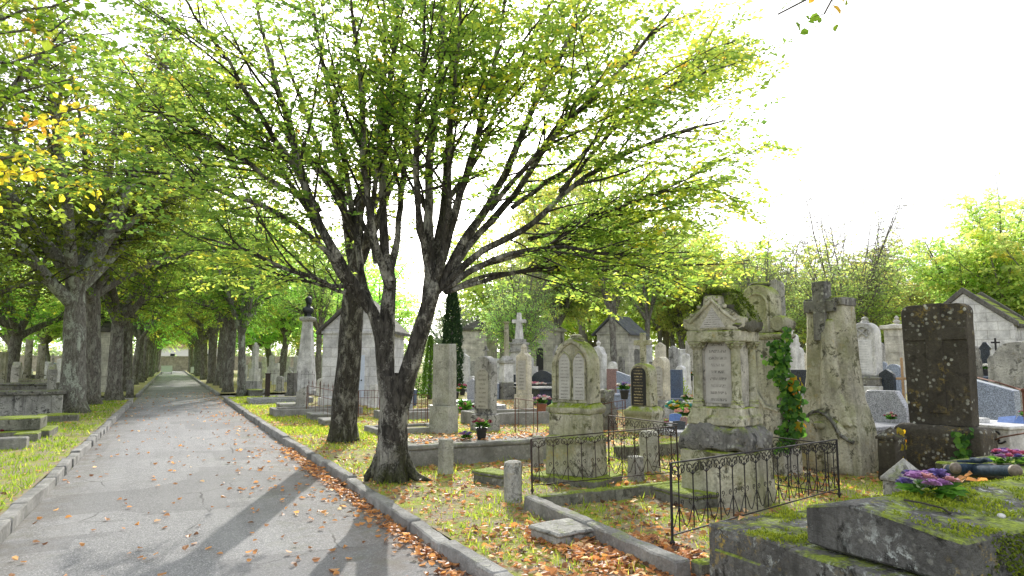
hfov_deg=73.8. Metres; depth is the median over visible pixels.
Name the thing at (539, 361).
door
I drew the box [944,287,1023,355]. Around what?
chapel
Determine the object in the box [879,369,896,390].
granite headstone
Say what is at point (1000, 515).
pebble
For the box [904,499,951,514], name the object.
dry stem
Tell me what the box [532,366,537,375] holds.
headstone
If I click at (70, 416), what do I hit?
stone slab
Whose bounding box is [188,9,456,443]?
lime tree
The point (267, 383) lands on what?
fence post
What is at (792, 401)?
ivy
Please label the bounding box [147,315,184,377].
lime tree
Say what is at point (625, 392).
flower pot
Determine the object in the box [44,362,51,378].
headstone
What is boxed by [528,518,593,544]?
stone slab
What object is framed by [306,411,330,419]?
stone slab
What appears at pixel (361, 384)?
door
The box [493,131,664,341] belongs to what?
tree
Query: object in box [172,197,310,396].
lime tree
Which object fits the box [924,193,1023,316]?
tree
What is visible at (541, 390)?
tomb
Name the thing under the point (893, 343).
gravestone
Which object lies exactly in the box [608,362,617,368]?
headstone
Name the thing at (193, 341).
lime tree
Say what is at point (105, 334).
mausoleum
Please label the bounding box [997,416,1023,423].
memorial plaque
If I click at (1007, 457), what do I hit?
bouquet
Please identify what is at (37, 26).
lime tree
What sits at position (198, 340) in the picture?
lime tree
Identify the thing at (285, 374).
headstone
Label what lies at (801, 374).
granite headstone
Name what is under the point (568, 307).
tree
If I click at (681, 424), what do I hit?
memorial plaque
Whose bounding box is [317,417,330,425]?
stone slab
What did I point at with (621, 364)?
headstone
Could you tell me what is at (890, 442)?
stone post
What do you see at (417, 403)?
iron railing
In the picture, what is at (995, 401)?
granite headstone
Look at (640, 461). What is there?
stone post
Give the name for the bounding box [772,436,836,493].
iron railing
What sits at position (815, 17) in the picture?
lime tree
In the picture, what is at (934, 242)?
tree
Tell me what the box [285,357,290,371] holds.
headstone
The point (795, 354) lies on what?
headstone
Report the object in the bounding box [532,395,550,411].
flower pot
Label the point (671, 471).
iron railing
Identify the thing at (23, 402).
tomb
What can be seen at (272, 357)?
headstone
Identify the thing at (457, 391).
flower pot
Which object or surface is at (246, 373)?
column monument
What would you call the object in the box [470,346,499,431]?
headstone
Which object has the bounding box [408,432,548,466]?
tomb
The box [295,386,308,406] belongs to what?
headstone
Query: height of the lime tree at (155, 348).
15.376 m
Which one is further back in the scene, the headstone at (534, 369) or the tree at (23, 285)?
the headstone at (534, 369)
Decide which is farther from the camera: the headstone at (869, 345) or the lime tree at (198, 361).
the lime tree at (198, 361)
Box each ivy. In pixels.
[760,326,808,454]
[950,427,973,459]
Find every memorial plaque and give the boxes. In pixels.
[669,413,681,421]
[672,421,685,428]
[680,416,687,425]
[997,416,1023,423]
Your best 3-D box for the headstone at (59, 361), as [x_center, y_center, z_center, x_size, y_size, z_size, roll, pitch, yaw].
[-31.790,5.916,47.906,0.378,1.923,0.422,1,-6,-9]
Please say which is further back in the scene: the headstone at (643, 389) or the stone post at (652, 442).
the headstone at (643, 389)
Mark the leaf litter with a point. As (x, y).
(588, 548)
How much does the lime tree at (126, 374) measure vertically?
14.197 m
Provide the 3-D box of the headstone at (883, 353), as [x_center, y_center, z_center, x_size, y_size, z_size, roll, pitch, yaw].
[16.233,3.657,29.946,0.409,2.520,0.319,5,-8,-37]
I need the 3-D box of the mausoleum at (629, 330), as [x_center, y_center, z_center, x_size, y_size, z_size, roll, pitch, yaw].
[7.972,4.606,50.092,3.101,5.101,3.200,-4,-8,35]
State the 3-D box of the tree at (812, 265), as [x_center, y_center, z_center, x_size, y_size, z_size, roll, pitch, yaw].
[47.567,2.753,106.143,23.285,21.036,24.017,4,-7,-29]
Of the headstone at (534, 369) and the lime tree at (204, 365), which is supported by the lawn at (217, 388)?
the lime tree at (204, 365)
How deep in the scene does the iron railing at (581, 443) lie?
8.87 m
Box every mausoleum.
[101,312,125,391]
[315,300,409,405]
[457,315,499,378]
[527,320,566,372]
[591,316,648,374]
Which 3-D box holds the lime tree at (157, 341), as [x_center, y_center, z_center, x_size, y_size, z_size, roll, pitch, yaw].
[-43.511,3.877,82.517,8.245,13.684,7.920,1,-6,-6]
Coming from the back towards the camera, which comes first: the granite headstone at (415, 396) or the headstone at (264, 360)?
the headstone at (264, 360)
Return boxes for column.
[18,339,33,381]
[31,343,46,381]
[770,279,802,420]
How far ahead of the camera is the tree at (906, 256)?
99.33 m
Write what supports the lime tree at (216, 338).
on the lawn at (217, 388)
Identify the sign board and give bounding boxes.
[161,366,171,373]
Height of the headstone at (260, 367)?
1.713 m
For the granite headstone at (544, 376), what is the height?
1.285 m
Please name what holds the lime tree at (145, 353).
on the lawn at (138, 388)
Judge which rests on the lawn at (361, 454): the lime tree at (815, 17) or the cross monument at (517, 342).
the cross monument at (517, 342)
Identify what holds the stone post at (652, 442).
on the lawn at (361, 454)
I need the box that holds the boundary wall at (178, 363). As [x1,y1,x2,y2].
[19,356,293,370]
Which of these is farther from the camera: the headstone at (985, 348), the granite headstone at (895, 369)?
the granite headstone at (895, 369)
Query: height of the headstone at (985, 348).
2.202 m
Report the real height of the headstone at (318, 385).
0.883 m
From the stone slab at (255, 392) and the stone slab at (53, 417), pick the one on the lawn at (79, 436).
the stone slab at (53, 417)
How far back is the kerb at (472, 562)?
7.18 m
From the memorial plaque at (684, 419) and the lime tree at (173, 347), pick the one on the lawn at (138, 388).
the lime tree at (173, 347)
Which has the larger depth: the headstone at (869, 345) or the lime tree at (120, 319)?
the lime tree at (120, 319)
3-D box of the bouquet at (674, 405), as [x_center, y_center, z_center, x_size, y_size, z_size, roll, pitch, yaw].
[4.302,3.066,17.884,0.654,0.309,0.626,5,-8,-37]
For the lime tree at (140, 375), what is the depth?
54.68 m
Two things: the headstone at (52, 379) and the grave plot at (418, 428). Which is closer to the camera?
the grave plot at (418, 428)
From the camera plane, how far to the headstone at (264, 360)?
69.83 m
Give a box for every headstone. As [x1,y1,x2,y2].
[0,352,8,382]
[10,362,22,382]
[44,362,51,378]
[46,354,56,378]
[47,370,57,388]
[57,358,61,381]
[125,379,133,397]
[248,360,251,374]
[258,362,262,382]
[262,357,266,377]
[267,361,273,380]
[269,352,274,364]
[271,363,279,384]
[274,376,284,392]
[284,366,293,381]
[284,373,296,395]
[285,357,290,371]
[293,355,297,372]
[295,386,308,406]
[315,378,321,395]
[368,384,378,407]
[413,389,416,404]
[456,378,474,403]
[459,349,469,387]
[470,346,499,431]
[470,361,475,375]
[497,367,499,382]
[497,383,499,398]
[514,344,532,408]
[514,370,551,386]
[530,334,621,488]
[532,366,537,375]
[594,340,606,389]
[600,389,617,430]
[607,369,617,392]
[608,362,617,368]
[614,371,630,409]
[618,356,624,372]
[624,333,664,433]
[634,349,639,364]
[646,339,652,363]
[652,357,673,418]
[655,342,665,357]
[668,346,678,369]
[670,370,684,401]
[676,366,688,400]
[678,349,684,365]
[682,354,691,393]
[685,341,692,389]
[789,330,799,369]
[791,370,805,406]
[799,342,804,369]
[856,317,882,392]
[865,390,908,434]
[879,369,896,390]
[881,343,885,361]
[885,364,905,399]
[894,303,997,470]
[975,346,982,380]
[977,379,1021,419]
[979,342,991,369]
[987,338,1023,415]
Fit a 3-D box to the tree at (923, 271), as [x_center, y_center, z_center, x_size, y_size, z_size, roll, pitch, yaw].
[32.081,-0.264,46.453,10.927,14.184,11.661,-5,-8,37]
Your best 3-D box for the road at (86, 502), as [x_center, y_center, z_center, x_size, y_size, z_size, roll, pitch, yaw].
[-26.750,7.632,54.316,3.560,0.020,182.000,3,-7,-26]
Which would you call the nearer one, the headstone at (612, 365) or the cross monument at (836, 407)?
the cross monument at (836, 407)
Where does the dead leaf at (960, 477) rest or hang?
on the tomb at (896, 534)
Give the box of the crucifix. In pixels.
[943,457,1022,475]
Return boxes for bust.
[302,296,313,316]
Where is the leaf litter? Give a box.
[0,392,882,575]
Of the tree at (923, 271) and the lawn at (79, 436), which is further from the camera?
the tree at (923, 271)
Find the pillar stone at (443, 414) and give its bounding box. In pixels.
[429,344,457,433]
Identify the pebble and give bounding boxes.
[997,513,1005,517]
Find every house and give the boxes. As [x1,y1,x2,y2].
[161,338,217,355]
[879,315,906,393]
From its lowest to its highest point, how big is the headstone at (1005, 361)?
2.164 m
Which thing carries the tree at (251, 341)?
on the lawn at (217, 388)
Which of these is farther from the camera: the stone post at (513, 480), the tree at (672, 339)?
the tree at (672, 339)
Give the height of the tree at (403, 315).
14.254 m
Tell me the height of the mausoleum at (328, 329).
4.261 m
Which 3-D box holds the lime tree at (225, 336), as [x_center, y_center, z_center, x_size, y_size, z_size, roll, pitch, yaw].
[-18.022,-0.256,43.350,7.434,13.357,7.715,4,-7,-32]
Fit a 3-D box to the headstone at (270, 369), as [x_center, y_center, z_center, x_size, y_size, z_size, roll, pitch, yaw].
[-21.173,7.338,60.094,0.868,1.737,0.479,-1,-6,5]
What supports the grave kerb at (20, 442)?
on the lawn at (79, 436)
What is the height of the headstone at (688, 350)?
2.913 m
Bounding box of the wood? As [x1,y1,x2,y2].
[0,336,669,368]
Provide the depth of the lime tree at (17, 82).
17.13 m
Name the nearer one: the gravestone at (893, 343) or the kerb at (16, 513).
the kerb at (16, 513)
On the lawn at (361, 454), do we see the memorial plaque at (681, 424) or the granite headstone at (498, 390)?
the granite headstone at (498, 390)
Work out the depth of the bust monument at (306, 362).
35.74 m
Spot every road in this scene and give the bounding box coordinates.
[0,371,463,575]
[222,391,466,397]
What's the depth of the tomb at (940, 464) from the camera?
6.03 m
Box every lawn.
[0,400,126,514]
[33,371,160,395]
[184,369,466,393]
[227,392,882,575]
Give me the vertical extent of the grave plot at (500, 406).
0.210 m
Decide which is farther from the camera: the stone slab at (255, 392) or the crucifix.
the stone slab at (255, 392)
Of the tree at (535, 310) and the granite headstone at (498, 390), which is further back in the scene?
the tree at (535, 310)
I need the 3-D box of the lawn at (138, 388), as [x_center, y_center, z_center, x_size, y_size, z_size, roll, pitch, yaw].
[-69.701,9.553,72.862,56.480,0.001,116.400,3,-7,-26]
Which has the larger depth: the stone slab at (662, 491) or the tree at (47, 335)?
the tree at (47, 335)
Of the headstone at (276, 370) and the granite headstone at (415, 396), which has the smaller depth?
the granite headstone at (415, 396)
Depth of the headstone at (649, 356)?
45.95 m
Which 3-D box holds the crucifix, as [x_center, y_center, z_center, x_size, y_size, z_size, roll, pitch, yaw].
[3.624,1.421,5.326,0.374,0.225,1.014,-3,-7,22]
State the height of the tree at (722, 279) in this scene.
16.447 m
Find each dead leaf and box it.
[957,475,966,480]
[966,477,976,480]
[977,477,987,480]
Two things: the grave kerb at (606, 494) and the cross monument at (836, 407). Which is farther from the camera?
the cross monument at (836, 407)
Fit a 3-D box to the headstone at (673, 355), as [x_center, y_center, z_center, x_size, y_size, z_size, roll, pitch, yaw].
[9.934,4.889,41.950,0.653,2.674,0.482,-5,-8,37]
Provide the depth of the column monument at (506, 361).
29.77 m
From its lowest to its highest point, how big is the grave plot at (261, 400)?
0.250 m
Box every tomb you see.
[0,382,59,389]
[0,389,66,415]
[0,415,57,437]
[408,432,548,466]
[513,386,551,405]
[656,424,687,436]
[709,475,1023,575]
[935,454,1023,482]
[979,420,1023,453]
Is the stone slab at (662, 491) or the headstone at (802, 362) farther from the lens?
the headstone at (802, 362)
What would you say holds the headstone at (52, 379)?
on the lawn at (79, 436)
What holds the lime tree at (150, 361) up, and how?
on the lawn at (138, 388)
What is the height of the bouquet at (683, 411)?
0.285 m
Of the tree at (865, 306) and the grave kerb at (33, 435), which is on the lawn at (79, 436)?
the grave kerb at (33, 435)
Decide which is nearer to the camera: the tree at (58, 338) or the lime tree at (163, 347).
the tree at (58, 338)
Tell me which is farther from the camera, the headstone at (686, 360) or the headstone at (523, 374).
the headstone at (686, 360)
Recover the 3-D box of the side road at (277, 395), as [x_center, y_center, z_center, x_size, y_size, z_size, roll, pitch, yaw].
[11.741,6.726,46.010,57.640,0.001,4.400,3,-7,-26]
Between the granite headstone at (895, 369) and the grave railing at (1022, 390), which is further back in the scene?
the granite headstone at (895, 369)
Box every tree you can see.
[0,0,128,279]
[0,0,142,212]
[0,0,279,412]
[0,52,226,404]
[0,146,81,319]
[0,194,79,382]
[0,246,106,361]
[0,262,57,350]
[1,0,804,484]
[5,113,239,400]
[40,162,201,391]
[40,292,135,345]
[95,186,198,378]
[100,236,181,382]
[100,268,189,384]
[106,255,179,380]
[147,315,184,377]
[147,321,178,376]
[149,317,184,375]
[153,335,161,373]
[155,332,175,372]
[155,334,182,372]
[156,206,262,383]
[158,333,173,370]
[162,339,179,352]
[164,158,304,394]
[165,317,218,378]
[167,195,299,387]
[168,314,200,375]
[171,284,218,379]
[172,179,294,385]
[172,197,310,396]
[173,229,283,369]
[173,326,219,372]
[175,337,208,371]
[180,336,208,373]
[183,339,193,372]
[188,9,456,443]
[217,310,281,359]
[237,323,300,366]
[249,208,376,376]
[273,208,368,382]
[275,335,299,355]
[290,240,419,346]
[292,293,380,351]
[367,268,437,348]
[397,298,481,345]
[417,212,577,357]
[421,334,433,398]
[432,290,509,354]
[441,291,464,386]
[464,221,571,362]
[492,147,615,343]
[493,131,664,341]
[541,299,642,347]
[543,153,666,364]
[590,215,735,358]
[604,173,704,339]
[624,314,686,352]
[626,205,707,342]
[632,216,742,348]
[642,241,703,346]
[674,250,774,341]
[677,224,808,293]
[702,204,819,333]
[753,230,846,352]
[756,171,937,349]
[769,242,886,341]
[778,0,847,34]
[785,262,914,350]
[834,232,946,336]
[855,238,931,283]
[882,188,1023,315]
[894,225,976,301]
[919,170,1023,303]
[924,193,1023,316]
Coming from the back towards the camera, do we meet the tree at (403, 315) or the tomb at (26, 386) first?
the tree at (403, 315)
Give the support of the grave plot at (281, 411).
on the lawn at (361, 454)
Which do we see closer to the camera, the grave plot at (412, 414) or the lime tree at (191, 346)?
the grave plot at (412, 414)
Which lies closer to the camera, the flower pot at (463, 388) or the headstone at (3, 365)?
the headstone at (3, 365)
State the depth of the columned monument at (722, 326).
7.79 m
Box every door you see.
[359,355,364,396]
[536,348,542,370]
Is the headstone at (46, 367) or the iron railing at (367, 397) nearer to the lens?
the iron railing at (367, 397)
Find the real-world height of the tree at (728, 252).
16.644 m
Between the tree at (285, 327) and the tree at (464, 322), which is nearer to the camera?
the tree at (285, 327)
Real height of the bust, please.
1.093 m
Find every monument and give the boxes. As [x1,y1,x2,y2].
[237,355,247,384]
[248,342,260,380]
[296,316,315,394]
[497,321,515,399]
[509,313,530,373]
[678,287,775,512]
[743,281,802,476]
[795,281,878,475]
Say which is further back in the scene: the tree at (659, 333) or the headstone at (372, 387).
the tree at (659, 333)
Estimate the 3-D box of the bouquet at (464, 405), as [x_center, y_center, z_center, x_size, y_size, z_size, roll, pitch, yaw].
[-1.551,3.789,22.160,0.855,0.430,0.797,5,-8,-40]
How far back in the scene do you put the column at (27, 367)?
28.92 m
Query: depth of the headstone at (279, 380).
37.74 m
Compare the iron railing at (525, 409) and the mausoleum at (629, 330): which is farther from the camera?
the mausoleum at (629, 330)
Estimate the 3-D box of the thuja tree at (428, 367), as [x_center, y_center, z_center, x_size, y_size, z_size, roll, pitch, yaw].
[-3.569,3.442,29.982,0.896,2.857,0.900,3,-7,-26]
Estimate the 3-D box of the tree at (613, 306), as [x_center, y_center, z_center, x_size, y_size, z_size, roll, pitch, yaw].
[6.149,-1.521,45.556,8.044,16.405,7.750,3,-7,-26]
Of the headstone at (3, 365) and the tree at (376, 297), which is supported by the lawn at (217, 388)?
the tree at (376, 297)
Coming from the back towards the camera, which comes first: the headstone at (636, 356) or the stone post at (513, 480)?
the headstone at (636, 356)
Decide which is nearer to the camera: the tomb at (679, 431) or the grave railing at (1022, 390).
the grave railing at (1022, 390)
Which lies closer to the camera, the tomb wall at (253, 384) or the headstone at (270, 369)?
the tomb wall at (253, 384)
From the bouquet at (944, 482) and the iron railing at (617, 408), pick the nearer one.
the bouquet at (944, 482)
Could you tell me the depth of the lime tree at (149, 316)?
44.36 m
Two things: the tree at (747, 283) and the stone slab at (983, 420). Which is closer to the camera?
the stone slab at (983, 420)
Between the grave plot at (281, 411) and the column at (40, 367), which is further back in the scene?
the column at (40, 367)
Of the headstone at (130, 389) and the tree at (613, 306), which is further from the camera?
the tree at (613, 306)
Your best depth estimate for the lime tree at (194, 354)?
95.75 m
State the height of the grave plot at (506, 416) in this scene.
0.370 m
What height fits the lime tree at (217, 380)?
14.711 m
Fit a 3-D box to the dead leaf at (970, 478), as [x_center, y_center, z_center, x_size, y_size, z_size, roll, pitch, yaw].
[3.112,1.290,4.617,0.059,0.030,0.056,-1,-6,11]
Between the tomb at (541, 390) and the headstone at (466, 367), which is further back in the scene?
the headstone at (466, 367)
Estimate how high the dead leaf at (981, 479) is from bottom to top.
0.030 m
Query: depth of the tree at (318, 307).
51.92 m
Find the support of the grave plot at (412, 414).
on the lawn at (361, 454)
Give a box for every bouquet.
[457,398,473,410]
[458,430,472,438]
[665,400,688,409]
[674,407,690,416]
[680,393,693,399]
[883,412,897,419]
[895,468,969,498]
[987,448,1023,464]
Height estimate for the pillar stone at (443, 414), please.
2.081 m
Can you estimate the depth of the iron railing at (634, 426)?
10.32 m
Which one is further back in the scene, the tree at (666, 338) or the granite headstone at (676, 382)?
the tree at (666, 338)
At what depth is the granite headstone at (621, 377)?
23.84 m
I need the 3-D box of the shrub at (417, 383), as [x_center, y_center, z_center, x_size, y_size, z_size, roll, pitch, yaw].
[-4.145,4.076,29.243,0.899,1.440,0.771,-2,-7,21]
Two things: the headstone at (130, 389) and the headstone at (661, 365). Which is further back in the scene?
the headstone at (130, 389)
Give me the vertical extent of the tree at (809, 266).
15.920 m
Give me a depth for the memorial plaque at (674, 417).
16.63 m
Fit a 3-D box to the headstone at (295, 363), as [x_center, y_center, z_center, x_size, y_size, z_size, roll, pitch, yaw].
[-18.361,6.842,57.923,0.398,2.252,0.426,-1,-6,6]
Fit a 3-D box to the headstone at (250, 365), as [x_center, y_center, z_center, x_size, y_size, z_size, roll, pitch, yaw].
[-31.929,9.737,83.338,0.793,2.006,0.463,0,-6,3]
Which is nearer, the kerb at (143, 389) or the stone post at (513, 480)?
the stone post at (513, 480)
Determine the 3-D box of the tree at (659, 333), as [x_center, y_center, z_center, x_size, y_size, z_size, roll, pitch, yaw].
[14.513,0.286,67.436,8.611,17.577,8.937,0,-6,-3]
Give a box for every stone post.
[438,438,453,474]
[504,460,521,502]
[532,435,542,466]
[627,455,644,481]
[639,430,658,472]
[875,427,906,480]
[880,458,927,494]
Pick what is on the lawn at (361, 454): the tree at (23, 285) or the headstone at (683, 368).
the headstone at (683, 368)
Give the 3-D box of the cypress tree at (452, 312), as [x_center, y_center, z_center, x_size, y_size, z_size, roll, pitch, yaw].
[-3.178,2.519,36.165,1.430,6.031,1.371,3,-7,-26]
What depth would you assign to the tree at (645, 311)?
54.01 m
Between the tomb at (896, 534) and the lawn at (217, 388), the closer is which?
the tomb at (896, 534)
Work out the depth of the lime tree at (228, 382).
36.86 m
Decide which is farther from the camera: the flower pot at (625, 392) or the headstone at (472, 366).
the headstone at (472, 366)
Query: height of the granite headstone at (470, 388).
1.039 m
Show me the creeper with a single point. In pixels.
(900, 431)
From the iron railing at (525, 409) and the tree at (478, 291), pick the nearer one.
the iron railing at (525, 409)
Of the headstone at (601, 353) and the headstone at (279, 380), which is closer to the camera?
the headstone at (601, 353)
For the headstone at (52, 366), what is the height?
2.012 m
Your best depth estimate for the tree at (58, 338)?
75.78 m
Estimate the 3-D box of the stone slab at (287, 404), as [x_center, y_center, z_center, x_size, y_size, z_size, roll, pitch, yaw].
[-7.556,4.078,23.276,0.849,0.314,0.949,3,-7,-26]
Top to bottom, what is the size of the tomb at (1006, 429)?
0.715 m
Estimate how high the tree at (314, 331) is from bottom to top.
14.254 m
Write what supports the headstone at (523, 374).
on the lawn at (361, 454)
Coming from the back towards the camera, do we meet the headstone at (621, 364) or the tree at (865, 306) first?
the tree at (865, 306)
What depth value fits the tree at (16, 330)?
36.21 m
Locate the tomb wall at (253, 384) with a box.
[236,381,264,393]
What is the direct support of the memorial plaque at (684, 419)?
on the tomb at (679, 431)
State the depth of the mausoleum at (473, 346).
49.04 m
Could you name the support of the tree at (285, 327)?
on the lawn at (217, 388)
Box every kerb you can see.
[0,399,132,544]
[0,436,28,449]
[13,431,40,441]
[135,372,160,397]
[183,370,219,395]
[224,397,513,575]
[524,495,690,575]
[536,481,680,505]
[614,441,680,458]
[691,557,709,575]
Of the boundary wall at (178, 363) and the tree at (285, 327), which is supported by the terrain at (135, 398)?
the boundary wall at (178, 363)
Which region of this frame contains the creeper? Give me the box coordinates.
[896,427,906,457]
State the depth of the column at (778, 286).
12.53 m
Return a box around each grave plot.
[247,396,313,403]
[269,406,362,416]
[364,423,429,435]
[374,408,458,419]
[428,404,505,410]
[461,408,549,424]
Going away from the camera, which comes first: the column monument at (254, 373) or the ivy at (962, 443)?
the ivy at (962, 443)
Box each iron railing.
[273,371,314,394]
[306,381,332,416]
[358,390,379,417]
[408,394,427,423]
[514,398,537,432]
[530,426,679,493]
[603,400,625,427]
[608,415,677,470]
[669,439,840,544]
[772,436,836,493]
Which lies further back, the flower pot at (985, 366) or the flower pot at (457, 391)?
the flower pot at (457, 391)
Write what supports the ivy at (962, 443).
on the lawn at (361, 454)
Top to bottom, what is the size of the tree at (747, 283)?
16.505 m
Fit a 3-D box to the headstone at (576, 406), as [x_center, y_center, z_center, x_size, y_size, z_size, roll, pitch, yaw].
[0.869,1.683,9.345,1.029,2.103,0.773,-4,-8,35]
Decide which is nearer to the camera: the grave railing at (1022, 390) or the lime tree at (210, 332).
the grave railing at (1022, 390)
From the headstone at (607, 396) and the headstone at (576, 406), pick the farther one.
the headstone at (607, 396)
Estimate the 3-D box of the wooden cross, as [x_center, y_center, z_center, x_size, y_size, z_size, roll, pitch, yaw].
[9.991,2.667,17.417,0.340,1.772,0.153,-5,-8,39]
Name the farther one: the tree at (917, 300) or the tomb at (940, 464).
the tree at (917, 300)
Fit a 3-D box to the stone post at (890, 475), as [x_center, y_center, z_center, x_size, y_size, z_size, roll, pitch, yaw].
[4.521,2.266,7.848,0.375,0.600,0.375,4,-7,-32]
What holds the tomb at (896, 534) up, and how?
on the lawn at (361, 454)
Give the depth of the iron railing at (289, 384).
32.70 m
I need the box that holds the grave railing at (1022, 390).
[977,377,1023,439]
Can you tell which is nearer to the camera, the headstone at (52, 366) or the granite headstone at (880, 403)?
the granite headstone at (880, 403)
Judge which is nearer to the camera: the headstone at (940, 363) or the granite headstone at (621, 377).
the headstone at (940, 363)
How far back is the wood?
151.49 m
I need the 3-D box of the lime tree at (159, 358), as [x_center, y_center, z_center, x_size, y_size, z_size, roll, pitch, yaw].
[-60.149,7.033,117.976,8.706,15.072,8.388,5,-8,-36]
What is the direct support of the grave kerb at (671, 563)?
on the lawn at (361, 454)
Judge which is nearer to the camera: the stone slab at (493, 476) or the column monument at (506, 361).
the stone slab at (493, 476)
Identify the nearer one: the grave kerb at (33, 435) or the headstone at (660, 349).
the grave kerb at (33, 435)
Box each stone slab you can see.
[38,413,62,422]
[55,413,78,420]
[246,389,262,396]
[276,402,295,406]
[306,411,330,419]
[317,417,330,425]
[472,467,503,486]
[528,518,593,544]
[653,483,718,509]
[979,417,989,422]
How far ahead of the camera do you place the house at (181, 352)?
165.39 m
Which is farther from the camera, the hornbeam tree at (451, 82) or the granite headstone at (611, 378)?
the granite headstone at (611, 378)
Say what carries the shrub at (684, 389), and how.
on the lawn at (361, 454)
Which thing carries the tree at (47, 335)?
on the lawn at (138, 388)
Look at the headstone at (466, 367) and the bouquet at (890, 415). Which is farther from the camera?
the headstone at (466, 367)
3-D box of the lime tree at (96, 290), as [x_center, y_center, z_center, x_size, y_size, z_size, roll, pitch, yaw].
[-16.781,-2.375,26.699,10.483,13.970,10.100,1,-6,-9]
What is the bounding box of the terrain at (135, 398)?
[34,363,465,539]
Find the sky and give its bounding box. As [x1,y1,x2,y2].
[0,0,1023,361]
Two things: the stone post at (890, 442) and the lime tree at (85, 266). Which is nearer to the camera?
the stone post at (890, 442)
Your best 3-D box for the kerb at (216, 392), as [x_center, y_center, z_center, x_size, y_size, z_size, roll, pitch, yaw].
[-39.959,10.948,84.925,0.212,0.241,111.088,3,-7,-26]
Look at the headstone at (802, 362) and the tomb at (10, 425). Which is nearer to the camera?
the tomb at (10, 425)
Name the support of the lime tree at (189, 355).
on the lawn at (217, 388)
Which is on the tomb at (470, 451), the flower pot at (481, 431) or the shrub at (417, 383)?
the flower pot at (481, 431)
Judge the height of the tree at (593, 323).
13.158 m
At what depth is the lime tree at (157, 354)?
108.95 m
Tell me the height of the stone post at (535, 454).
0.568 m
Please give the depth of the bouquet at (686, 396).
20.50 m
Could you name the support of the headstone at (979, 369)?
on the lawn at (361, 454)
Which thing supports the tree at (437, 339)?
on the lawn at (217, 388)
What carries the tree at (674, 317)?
on the lawn at (217, 388)
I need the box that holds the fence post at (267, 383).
[265,373,270,396]
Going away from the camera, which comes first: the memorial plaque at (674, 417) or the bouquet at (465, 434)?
the bouquet at (465, 434)
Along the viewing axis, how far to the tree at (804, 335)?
54.89 m
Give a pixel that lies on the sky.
(930, 91)
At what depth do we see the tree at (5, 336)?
84.44 m
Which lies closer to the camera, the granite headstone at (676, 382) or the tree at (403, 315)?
the granite headstone at (676, 382)
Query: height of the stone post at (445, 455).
0.597 m
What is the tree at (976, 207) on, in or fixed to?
on the terrain at (135, 398)
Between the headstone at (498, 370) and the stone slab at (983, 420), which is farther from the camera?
the headstone at (498, 370)
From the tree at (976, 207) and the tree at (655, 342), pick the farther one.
the tree at (655, 342)
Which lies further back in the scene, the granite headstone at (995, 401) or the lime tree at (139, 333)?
the lime tree at (139, 333)
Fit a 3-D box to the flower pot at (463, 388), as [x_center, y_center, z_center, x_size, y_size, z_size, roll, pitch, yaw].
[-2.443,4.967,33.484,0.546,0.583,0.561,-3,-7,26]
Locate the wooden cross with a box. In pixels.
[896,358,905,397]
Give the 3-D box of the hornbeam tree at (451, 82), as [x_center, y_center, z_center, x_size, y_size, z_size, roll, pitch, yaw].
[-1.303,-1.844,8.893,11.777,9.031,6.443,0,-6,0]
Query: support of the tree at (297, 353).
on the lawn at (217, 388)
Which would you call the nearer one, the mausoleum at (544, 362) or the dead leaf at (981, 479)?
the dead leaf at (981, 479)
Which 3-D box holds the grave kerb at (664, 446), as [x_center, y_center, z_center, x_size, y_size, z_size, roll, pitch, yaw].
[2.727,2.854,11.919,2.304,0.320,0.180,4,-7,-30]
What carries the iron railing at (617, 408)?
on the lawn at (361, 454)
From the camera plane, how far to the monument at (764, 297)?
10.05 m
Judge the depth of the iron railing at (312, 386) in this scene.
19.59 m
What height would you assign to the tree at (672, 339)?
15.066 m
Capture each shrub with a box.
[414,369,425,398]
[683,377,690,402]
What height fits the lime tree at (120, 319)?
12.642 m
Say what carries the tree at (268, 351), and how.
on the lawn at (217, 388)
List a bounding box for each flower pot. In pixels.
[456,386,460,398]
[458,383,466,394]
[471,417,491,439]
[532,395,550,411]
[615,382,630,398]
[982,363,987,375]

